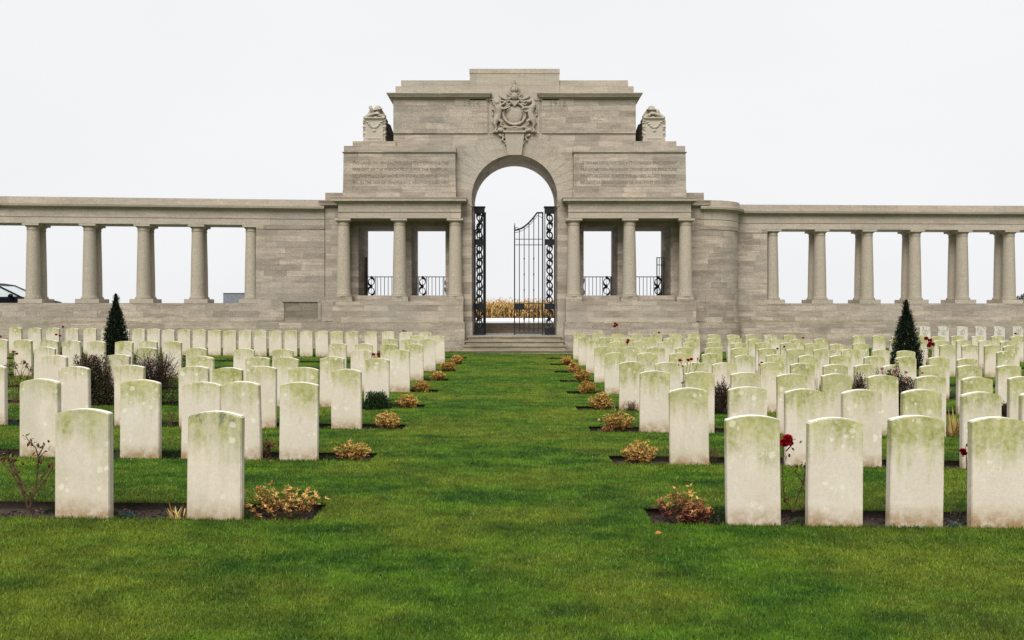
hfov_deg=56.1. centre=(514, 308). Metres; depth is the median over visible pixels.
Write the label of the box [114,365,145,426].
headstone
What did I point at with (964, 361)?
headstone
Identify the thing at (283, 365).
headstone
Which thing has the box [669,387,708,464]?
headstone
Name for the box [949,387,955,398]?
blue shrub
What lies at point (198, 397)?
headstone
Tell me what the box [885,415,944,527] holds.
headstone
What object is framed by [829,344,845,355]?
headstone
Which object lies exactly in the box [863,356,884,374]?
headstone
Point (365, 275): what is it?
side gate
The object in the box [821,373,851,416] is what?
headstone
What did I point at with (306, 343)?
headstone
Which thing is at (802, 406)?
headstone
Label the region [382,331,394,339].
headstone
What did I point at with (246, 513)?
green plant
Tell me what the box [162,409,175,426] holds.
bare plant
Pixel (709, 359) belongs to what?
headstone
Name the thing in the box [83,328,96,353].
headstone
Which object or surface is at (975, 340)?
headstone
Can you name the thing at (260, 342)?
headstone
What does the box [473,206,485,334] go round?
iron gate
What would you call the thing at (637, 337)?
headstone
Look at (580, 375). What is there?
golden shrub
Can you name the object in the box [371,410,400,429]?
golden shrub
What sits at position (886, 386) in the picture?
headstone
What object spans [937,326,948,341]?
headstone
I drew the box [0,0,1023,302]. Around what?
sky
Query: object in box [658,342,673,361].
headstone
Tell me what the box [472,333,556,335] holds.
passage floor
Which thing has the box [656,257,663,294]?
side gate
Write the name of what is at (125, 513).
sedum
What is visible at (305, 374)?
headstone
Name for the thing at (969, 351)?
headstone
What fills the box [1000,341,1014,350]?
headstone
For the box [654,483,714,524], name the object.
golden shrub
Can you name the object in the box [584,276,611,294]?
iron railing
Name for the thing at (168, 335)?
headstone
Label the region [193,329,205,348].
headstone
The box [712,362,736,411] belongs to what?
headstone
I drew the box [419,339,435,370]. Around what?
headstone
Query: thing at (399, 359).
headstone
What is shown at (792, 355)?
headstone
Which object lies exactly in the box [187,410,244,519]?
headstone
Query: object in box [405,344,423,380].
headstone
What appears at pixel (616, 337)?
headstone
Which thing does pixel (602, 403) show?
golden shrub
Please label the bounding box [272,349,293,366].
headstone
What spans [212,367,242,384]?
headstone
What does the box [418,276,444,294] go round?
iron railing
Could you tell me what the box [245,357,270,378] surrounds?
headstone
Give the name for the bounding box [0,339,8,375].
headstone
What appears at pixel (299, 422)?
headstone
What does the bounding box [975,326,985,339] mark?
headstone
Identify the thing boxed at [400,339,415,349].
headstone
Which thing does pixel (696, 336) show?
headstone
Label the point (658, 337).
headstone
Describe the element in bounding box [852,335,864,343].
headstone
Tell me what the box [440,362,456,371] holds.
golden shrub
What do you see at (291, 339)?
headstone
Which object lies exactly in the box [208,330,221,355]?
headstone
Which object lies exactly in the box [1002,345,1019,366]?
headstone
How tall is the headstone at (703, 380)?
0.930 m
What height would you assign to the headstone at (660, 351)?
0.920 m
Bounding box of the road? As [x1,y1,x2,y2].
[476,318,553,322]
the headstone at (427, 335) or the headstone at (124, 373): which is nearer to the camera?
the headstone at (124, 373)
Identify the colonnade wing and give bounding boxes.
[0,196,324,348]
[700,200,1023,351]
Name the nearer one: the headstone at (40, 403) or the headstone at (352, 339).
the headstone at (40, 403)
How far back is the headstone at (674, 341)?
25.96 m
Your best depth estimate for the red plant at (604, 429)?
12.34 m
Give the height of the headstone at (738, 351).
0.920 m
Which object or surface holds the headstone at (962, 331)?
on the raised bed at (870, 349)
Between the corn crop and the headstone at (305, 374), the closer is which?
the headstone at (305, 374)
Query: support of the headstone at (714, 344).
on the soil beds at (27, 513)
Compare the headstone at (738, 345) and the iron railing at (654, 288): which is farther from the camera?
the iron railing at (654, 288)
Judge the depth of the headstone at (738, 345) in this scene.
23.21 m
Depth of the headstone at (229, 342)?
28.70 m
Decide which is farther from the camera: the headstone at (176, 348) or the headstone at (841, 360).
the headstone at (176, 348)
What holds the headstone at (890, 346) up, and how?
on the soil beds at (27, 513)
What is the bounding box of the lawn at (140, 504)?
[0,348,1023,639]
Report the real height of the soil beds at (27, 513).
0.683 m
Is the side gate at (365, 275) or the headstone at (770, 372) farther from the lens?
the side gate at (365, 275)
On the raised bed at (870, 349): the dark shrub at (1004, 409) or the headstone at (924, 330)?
the headstone at (924, 330)
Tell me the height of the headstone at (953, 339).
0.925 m
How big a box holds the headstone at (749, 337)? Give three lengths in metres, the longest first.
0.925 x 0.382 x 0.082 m
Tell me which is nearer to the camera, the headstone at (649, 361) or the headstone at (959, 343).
the headstone at (649, 361)
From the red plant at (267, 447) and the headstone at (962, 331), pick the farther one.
the headstone at (962, 331)
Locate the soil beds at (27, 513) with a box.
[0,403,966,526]
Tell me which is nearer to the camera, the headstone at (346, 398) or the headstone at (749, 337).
the headstone at (346, 398)
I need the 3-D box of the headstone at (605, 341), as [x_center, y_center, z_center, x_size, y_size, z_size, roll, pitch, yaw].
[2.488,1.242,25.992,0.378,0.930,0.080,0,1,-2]
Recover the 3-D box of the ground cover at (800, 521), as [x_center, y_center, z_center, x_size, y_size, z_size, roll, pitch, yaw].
[-0.065,1.517,18.026,30.872,0.494,22.353,0,0,0]
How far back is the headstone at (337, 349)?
20.48 m
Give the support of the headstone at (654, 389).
on the soil beds at (27, 513)
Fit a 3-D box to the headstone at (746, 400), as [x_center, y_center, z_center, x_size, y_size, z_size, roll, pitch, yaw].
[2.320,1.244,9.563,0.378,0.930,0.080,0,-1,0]
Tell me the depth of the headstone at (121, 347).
20.49 m
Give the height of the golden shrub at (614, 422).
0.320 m
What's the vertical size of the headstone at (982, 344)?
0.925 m
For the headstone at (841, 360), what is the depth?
17.74 m
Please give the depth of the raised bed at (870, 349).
34.10 m
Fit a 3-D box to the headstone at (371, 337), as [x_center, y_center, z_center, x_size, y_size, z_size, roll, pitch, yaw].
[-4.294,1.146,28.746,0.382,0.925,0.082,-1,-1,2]
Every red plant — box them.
[262,439,278,459]
[598,427,612,431]
[693,501,710,523]
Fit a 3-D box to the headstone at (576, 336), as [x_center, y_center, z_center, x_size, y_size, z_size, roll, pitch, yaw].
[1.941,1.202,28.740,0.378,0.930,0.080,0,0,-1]
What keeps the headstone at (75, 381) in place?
on the soil beds at (27, 513)
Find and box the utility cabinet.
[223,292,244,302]
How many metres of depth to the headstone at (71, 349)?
20.47 m
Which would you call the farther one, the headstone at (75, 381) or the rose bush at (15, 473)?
the headstone at (75, 381)
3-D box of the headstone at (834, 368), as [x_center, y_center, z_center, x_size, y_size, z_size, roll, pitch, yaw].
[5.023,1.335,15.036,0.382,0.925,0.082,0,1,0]
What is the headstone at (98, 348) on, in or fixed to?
on the soil beds at (27, 513)
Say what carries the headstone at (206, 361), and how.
on the soil beds at (27, 513)
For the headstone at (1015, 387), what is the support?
on the soil beds at (27, 513)
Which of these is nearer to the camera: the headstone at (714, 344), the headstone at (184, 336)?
the headstone at (714, 344)
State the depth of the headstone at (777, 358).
17.75 m
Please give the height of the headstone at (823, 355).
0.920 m
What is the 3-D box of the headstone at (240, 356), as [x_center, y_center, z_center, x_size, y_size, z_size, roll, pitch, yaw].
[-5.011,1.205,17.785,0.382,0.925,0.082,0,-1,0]
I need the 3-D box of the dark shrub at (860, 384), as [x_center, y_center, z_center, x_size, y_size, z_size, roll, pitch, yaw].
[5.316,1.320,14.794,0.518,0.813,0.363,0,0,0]
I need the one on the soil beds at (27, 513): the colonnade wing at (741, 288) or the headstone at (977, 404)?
the headstone at (977, 404)
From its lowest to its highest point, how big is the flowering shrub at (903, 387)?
0.956 m
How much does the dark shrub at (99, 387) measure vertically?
0.916 m
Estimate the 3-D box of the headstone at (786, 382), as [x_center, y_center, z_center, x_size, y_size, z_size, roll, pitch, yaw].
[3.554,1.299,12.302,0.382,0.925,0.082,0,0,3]
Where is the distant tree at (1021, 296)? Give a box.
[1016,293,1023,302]
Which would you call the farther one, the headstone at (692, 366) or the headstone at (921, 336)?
the headstone at (921, 336)
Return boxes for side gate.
[365,257,366,294]
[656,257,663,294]
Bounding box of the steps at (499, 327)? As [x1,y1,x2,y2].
[476,323,553,332]
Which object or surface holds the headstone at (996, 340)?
on the soil beds at (27, 513)
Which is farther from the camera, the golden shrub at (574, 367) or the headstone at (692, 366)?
the golden shrub at (574, 367)
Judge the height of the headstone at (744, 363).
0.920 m
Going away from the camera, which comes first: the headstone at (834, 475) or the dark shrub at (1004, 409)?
the headstone at (834, 475)
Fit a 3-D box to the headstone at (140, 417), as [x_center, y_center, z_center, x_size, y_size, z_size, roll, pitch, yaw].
[-3.721,1.167,9.562,0.386,0.920,0.082,0,0,-2]
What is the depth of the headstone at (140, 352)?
17.73 m
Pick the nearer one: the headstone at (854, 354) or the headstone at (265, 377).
the headstone at (265, 377)
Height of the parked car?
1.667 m
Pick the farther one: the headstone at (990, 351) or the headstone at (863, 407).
the headstone at (990, 351)
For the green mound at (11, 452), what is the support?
on the soil beds at (27, 513)
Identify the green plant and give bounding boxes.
[244,511,256,519]
[709,507,724,525]
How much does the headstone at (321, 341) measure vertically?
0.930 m
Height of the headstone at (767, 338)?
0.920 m
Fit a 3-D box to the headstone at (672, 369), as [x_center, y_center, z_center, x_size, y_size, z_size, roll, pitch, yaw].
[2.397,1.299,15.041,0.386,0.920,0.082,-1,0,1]
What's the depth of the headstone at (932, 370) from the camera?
14.99 m
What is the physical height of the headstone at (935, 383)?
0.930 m
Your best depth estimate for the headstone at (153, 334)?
28.70 m
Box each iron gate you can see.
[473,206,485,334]
[514,206,555,334]
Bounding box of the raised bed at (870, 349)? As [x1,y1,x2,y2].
[869,348,930,352]
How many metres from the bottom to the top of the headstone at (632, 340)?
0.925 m
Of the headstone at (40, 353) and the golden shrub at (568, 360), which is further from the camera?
the golden shrub at (568, 360)
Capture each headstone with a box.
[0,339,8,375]
[0,365,7,424]
[9,327,22,352]
[14,339,32,375]
[20,378,60,457]
[28,328,41,352]
[34,347,55,378]
[40,340,58,354]
[42,355,67,380]
[46,328,59,352]
[55,408,112,518]
[58,366,90,411]
[62,340,81,366]
[65,328,78,340]
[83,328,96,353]
[87,341,105,369]
[101,328,105,341]
[105,354,130,404]
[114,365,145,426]
[115,341,133,364]
[120,379,161,458]
[132,328,145,353]
[136,347,157,377]
[139,341,157,348]
[147,328,160,354]
[162,329,174,354]
[163,341,181,377]
[178,329,190,354]
[178,366,209,426]
[181,382,220,458]
[186,347,207,366]
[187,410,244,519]
[189,356,214,381]
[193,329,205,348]
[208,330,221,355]
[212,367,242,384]
[221,381,262,459]
[223,330,236,355]
[233,348,254,380]
[239,330,251,348]
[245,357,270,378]
[246,366,276,427]
[254,330,266,355]
[269,330,281,355]
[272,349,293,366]
[274,357,298,406]
[279,382,318,460]
[285,330,297,355]
[288,367,318,384]
[300,331,312,356]
[315,331,328,356]
[320,356,344,406]
[328,343,346,368]
[330,331,343,343]
[331,369,361,428]
[346,331,358,356]
[351,350,371,390]
[355,343,372,357]
[364,358,389,407]
[365,331,377,356]
[380,344,398,359]
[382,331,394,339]
[382,339,397,344]
[389,349,409,391]
[399,332,411,346]
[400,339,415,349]
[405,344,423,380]
[410,335,423,343]
[419,332,431,338]
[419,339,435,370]
[430,335,444,363]
[573,333,585,358]
[578,337,591,365]
[586,340,601,372]
[592,333,604,340]
[594,346,611,382]
[599,337,612,346]
[604,352,625,394]
[609,341,624,352]
[611,334,623,341]
[619,361,643,410]
[621,337,634,346]
[622,347,639,361]
[630,334,642,341]
[633,341,648,352]
[637,353,657,371]
[639,371,669,432]
[642,337,655,347]
[647,347,664,362]
[649,334,661,346]
[655,362,679,390]
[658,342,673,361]
[663,338,677,352]
[669,334,681,346]
[669,353,689,387]
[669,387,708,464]
[675,347,692,361]
[682,342,698,361]
[683,362,707,387]
[684,338,698,343]
[684,372,714,432]
[687,334,699,359]
[701,353,721,372]
[704,347,721,354]
[706,342,721,348]
[707,334,719,338]
[707,338,720,342]
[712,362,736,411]
[724,415,780,525]
[726,335,739,359]
[727,338,741,362]
[728,386,766,417]
[730,348,748,363]
[730,372,760,388]
[731,343,746,348]
[734,355,754,372]
[745,334,757,348]
[748,339,761,356]
[755,342,770,373]
[758,348,776,374]
[760,362,784,412]
[764,335,776,342]
[765,354,786,373]
[770,339,783,354]
[776,374,806,433]
[780,343,795,355]
[783,335,796,342]
[784,388,823,465]
[786,349,804,373]
[790,363,814,389]
[791,339,805,349]
[798,355,819,390]
[804,343,820,354]
[805,417,862,526]
[813,338,827,348]
[813,349,831,384]
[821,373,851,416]
[822,364,847,374]
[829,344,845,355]
[829,355,850,375]
[841,349,859,385]
[841,389,881,467]
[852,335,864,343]
[852,343,868,364]
[853,364,878,388]
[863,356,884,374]
[867,375,898,435]
[871,350,889,365]
[872,335,885,349]
[882,364,907,413]
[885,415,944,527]
[889,340,898,360]
[895,357,915,389]
[896,350,914,357]
[900,389,941,419]
[914,376,945,436]
[915,339,925,365]
[917,335,927,361]
[919,326,930,348]
[919,365,944,377]
[928,357,949,398]
[931,336,944,356]
[933,340,948,356]
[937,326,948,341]
[939,345,955,376]
[950,336,963,345]
[956,326,967,339]
[956,340,970,359]
[956,358,977,366]
[956,365,981,414]
[959,391,1001,468]
[960,377,992,394]
[961,345,977,359]
[967,416,1023,528]
[971,336,984,345]
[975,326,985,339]
[978,340,992,367]
[983,345,999,376]
[991,336,1003,345]
[993,326,1004,340]
[995,365,1020,415]
[996,351,1014,366]
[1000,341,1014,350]
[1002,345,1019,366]
[1007,376,1023,419]
[1010,336,1023,361]
[1012,326,1022,336]
[1018,393,1023,420]
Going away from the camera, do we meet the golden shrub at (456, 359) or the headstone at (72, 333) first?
the golden shrub at (456, 359)
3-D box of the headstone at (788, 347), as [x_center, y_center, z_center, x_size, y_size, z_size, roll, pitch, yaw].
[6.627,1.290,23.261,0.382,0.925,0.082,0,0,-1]
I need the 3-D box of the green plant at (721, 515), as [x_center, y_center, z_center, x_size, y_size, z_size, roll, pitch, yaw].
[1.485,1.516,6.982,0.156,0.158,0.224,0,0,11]
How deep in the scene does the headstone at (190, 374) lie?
12.26 m
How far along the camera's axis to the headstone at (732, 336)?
28.69 m
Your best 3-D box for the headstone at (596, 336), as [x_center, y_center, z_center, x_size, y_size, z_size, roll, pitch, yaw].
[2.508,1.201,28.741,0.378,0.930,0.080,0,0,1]
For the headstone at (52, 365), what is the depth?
15.00 m
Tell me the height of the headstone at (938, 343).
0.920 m
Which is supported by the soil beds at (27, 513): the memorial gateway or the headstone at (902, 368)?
the headstone at (902, 368)
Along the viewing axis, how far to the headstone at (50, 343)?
20.49 m
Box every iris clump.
[165,503,186,519]
[946,406,959,436]
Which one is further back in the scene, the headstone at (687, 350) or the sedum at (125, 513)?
the headstone at (687, 350)
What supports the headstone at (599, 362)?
on the soil beds at (27, 513)
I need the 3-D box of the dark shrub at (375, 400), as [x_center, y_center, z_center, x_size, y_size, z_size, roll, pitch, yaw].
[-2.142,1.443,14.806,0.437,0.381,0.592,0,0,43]
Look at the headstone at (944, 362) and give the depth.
17.74 m
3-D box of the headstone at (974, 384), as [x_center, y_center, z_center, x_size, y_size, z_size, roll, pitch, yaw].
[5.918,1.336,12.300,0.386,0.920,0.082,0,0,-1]
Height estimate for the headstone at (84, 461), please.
0.925 m
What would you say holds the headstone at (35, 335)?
on the soil beds at (27, 513)
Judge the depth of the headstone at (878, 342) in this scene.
28.71 m
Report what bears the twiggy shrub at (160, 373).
on the soil beds at (27, 513)
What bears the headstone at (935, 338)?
on the soil beds at (27, 513)
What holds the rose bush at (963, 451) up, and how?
on the soil beds at (27, 513)
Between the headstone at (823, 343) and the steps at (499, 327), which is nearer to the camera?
the headstone at (823, 343)
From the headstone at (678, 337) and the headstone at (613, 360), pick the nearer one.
the headstone at (613, 360)
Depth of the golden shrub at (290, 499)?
7.05 m
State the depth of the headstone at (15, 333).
28.70 m
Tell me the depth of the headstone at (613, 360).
17.74 m
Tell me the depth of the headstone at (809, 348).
23.23 m
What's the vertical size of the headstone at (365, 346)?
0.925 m
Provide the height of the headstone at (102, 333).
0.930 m
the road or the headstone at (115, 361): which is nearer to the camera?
the headstone at (115, 361)
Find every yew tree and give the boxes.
[102,293,128,355]
[890,300,924,370]
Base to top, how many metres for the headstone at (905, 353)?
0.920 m
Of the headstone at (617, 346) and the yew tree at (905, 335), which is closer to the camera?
the headstone at (617, 346)
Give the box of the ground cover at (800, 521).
[8,354,994,526]
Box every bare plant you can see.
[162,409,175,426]
[623,399,637,410]
[709,441,721,464]
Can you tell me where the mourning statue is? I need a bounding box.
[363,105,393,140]
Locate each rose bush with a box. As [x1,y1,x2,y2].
[0,433,54,510]
[4,350,32,402]
[678,358,698,387]
[780,434,805,511]
[924,337,934,357]
[959,444,966,468]
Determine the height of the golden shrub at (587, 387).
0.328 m
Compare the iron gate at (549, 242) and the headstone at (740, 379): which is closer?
the headstone at (740, 379)
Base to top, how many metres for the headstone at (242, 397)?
0.920 m
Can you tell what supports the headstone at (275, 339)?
on the soil beds at (27, 513)
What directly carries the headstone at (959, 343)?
on the soil beds at (27, 513)
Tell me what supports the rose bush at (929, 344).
on the soil beds at (27, 513)
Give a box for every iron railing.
[368,276,392,294]
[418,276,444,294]
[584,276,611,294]
[636,276,660,294]
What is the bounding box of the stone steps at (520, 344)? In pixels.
[449,336,572,353]
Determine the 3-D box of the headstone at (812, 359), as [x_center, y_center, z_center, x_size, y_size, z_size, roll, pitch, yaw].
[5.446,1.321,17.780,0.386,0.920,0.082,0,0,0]
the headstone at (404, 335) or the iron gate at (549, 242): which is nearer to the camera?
the headstone at (404, 335)
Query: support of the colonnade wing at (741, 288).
on the lawn at (140, 504)
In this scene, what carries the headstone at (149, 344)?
on the soil beds at (27, 513)
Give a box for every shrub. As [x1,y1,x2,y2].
[8,417,18,424]
[73,352,113,405]
[118,347,185,405]
[244,481,328,520]
[333,439,370,460]
[362,390,391,409]
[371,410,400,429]
[395,394,420,407]
[412,379,430,391]
[429,370,445,380]
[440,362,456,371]
[449,355,462,363]
[560,356,573,364]
[566,362,581,372]
[574,369,591,381]
[577,380,597,393]
[588,392,613,409]
[598,411,636,431]
[621,440,657,463]
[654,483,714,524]
[714,375,729,414]
[852,368,866,388]
[874,360,923,415]
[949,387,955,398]
[1002,401,1006,416]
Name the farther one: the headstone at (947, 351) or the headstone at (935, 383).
the headstone at (947, 351)
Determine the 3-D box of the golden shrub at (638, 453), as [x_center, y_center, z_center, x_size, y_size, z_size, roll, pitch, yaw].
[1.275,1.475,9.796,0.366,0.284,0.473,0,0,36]
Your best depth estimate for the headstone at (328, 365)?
15.00 m
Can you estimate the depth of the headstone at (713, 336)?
28.69 m
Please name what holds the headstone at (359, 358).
on the soil beds at (27, 513)
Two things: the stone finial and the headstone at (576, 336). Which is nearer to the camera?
the headstone at (576, 336)
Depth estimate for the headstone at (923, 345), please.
25.96 m
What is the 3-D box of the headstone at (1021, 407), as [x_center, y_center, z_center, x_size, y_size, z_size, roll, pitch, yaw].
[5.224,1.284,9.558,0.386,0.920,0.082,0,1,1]
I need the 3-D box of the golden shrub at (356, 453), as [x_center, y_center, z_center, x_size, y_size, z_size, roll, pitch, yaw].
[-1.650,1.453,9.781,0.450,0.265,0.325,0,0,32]
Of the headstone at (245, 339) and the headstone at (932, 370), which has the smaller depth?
the headstone at (932, 370)
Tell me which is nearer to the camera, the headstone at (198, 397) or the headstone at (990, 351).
the headstone at (198, 397)
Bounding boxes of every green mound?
[0,449,19,456]
[162,449,180,458]
[319,454,333,459]
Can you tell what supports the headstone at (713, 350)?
on the soil beds at (27, 513)
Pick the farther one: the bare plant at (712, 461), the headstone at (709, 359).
the headstone at (709, 359)
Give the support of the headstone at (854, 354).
on the soil beds at (27, 513)
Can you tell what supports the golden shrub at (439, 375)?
on the soil beds at (27, 513)
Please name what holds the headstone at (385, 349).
on the soil beds at (27, 513)
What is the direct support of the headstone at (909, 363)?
on the soil beds at (27, 513)
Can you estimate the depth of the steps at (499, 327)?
37.86 m
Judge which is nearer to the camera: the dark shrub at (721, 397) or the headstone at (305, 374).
the headstone at (305, 374)
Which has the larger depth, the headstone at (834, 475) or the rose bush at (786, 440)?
the rose bush at (786, 440)
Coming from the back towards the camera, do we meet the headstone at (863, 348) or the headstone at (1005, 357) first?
the headstone at (863, 348)
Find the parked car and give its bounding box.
[0,283,61,302]
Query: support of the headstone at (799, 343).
on the soil beds at (27, 513)
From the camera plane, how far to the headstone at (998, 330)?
34.60 m
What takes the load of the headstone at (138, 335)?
on the soil beds at (27, 513)
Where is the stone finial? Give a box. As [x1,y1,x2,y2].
[636,106,665,140]
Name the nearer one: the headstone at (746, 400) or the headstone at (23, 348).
the headstone at (746, 400)
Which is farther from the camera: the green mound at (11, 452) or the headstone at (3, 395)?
the headstone at (3, 395)
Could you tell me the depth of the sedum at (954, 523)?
6.93 m
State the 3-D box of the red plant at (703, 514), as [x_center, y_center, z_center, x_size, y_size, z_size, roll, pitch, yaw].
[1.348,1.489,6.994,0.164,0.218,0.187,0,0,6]
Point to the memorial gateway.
(585, 155)
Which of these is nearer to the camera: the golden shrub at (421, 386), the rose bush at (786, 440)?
the rose bush at (786, 440)
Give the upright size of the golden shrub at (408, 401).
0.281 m
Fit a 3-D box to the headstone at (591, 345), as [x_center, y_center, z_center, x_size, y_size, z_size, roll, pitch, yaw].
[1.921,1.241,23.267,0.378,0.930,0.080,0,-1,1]
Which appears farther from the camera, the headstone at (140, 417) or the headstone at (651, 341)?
the headstone at (651, 341)
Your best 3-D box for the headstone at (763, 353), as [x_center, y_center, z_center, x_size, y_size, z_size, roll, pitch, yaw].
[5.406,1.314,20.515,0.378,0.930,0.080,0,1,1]
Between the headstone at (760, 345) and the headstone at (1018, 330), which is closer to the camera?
the headstone at (760, 345)
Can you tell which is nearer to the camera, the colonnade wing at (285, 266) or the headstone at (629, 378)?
the headstone at (629, 378)
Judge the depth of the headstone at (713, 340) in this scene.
25.95 m
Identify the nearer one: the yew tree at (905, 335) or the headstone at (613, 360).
the headstone at (613, 360)
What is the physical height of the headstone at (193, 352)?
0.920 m
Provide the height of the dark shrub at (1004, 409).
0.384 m
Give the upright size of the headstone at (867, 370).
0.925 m
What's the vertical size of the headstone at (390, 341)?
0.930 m
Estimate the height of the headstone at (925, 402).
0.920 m
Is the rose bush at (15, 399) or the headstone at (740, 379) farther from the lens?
the rose bush at (15, 399)
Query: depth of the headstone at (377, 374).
15.01 m
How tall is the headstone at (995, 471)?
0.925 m
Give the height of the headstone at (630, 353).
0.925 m
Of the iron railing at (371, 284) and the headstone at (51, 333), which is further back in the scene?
the iron railing at (371, 284)
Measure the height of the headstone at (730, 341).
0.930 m
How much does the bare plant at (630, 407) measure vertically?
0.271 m
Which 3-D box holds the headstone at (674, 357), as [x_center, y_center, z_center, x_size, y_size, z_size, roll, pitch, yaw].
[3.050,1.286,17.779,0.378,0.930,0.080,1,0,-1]
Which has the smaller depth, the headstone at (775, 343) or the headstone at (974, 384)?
the headstone at (974, 384)
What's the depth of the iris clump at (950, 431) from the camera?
12.44 m
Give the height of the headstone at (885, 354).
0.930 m
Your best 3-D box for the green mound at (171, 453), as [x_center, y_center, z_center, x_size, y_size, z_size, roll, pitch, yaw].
[-3.480,1.486,9.718,0.203,0.146,0.252,0,0,30]
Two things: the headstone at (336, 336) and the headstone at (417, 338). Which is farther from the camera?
the headstone at (336, 336)
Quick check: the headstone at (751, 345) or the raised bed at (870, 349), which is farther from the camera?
the raised bed at (870, 349)
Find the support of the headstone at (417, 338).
on the soil beds at (27, 513)
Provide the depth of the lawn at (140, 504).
5.95 m
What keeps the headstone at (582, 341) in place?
on the soil beds at (27, 513)
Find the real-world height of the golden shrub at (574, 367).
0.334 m
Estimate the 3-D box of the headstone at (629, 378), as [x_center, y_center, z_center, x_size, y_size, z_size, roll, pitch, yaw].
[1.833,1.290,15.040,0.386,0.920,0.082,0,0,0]
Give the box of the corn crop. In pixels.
[476,296,553,317]
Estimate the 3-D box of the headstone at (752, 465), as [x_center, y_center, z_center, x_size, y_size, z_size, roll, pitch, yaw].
[1.689,1.222,6.816,0.378,0.930,0.081,-1,1,1]
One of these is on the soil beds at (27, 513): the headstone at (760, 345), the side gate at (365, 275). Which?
the headstone at (760, 345)
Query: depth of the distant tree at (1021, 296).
74.92 m
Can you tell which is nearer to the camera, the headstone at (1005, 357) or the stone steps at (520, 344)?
the headstone at (1005, 357)
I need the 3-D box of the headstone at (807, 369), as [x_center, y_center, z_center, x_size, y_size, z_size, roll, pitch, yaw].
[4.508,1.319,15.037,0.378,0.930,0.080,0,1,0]
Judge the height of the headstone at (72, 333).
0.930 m
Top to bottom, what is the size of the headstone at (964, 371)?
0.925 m
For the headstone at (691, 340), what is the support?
on the soil beds at (27, 513)
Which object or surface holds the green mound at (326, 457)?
on the soil beds at (27, 513)
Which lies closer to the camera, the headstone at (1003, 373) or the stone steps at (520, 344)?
the headstone at (1003, 373)
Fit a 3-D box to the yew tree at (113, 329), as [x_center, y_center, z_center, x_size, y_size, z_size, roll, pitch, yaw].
[-11.009,0.508,26.513,0.833,1.877,0.856,0,0,8]
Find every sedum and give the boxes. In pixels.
[117,509,136,518]
[948,520,963,527]
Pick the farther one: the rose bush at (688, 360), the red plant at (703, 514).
the rose bush at (688, 360)
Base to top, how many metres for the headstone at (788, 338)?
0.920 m
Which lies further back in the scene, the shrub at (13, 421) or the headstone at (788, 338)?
the headstone at (788, 338)
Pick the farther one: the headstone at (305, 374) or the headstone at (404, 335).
the headstone at (404, 335)
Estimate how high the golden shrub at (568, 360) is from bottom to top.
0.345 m
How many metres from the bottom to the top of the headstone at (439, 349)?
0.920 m
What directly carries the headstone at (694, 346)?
on the soil beds at (27, 513)
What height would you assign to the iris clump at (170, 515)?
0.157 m
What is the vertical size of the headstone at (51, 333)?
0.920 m
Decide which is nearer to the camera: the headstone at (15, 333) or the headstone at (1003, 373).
the headstone at (1003, 373)
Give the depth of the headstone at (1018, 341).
28.70 m
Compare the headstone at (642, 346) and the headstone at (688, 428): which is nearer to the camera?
the headstone at (688, 428)
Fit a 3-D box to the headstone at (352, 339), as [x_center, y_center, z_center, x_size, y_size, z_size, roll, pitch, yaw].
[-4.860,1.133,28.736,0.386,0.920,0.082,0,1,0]
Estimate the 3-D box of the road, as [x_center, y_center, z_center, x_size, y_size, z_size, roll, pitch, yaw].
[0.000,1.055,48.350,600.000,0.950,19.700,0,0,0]
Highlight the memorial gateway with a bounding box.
[319,69,709,352]

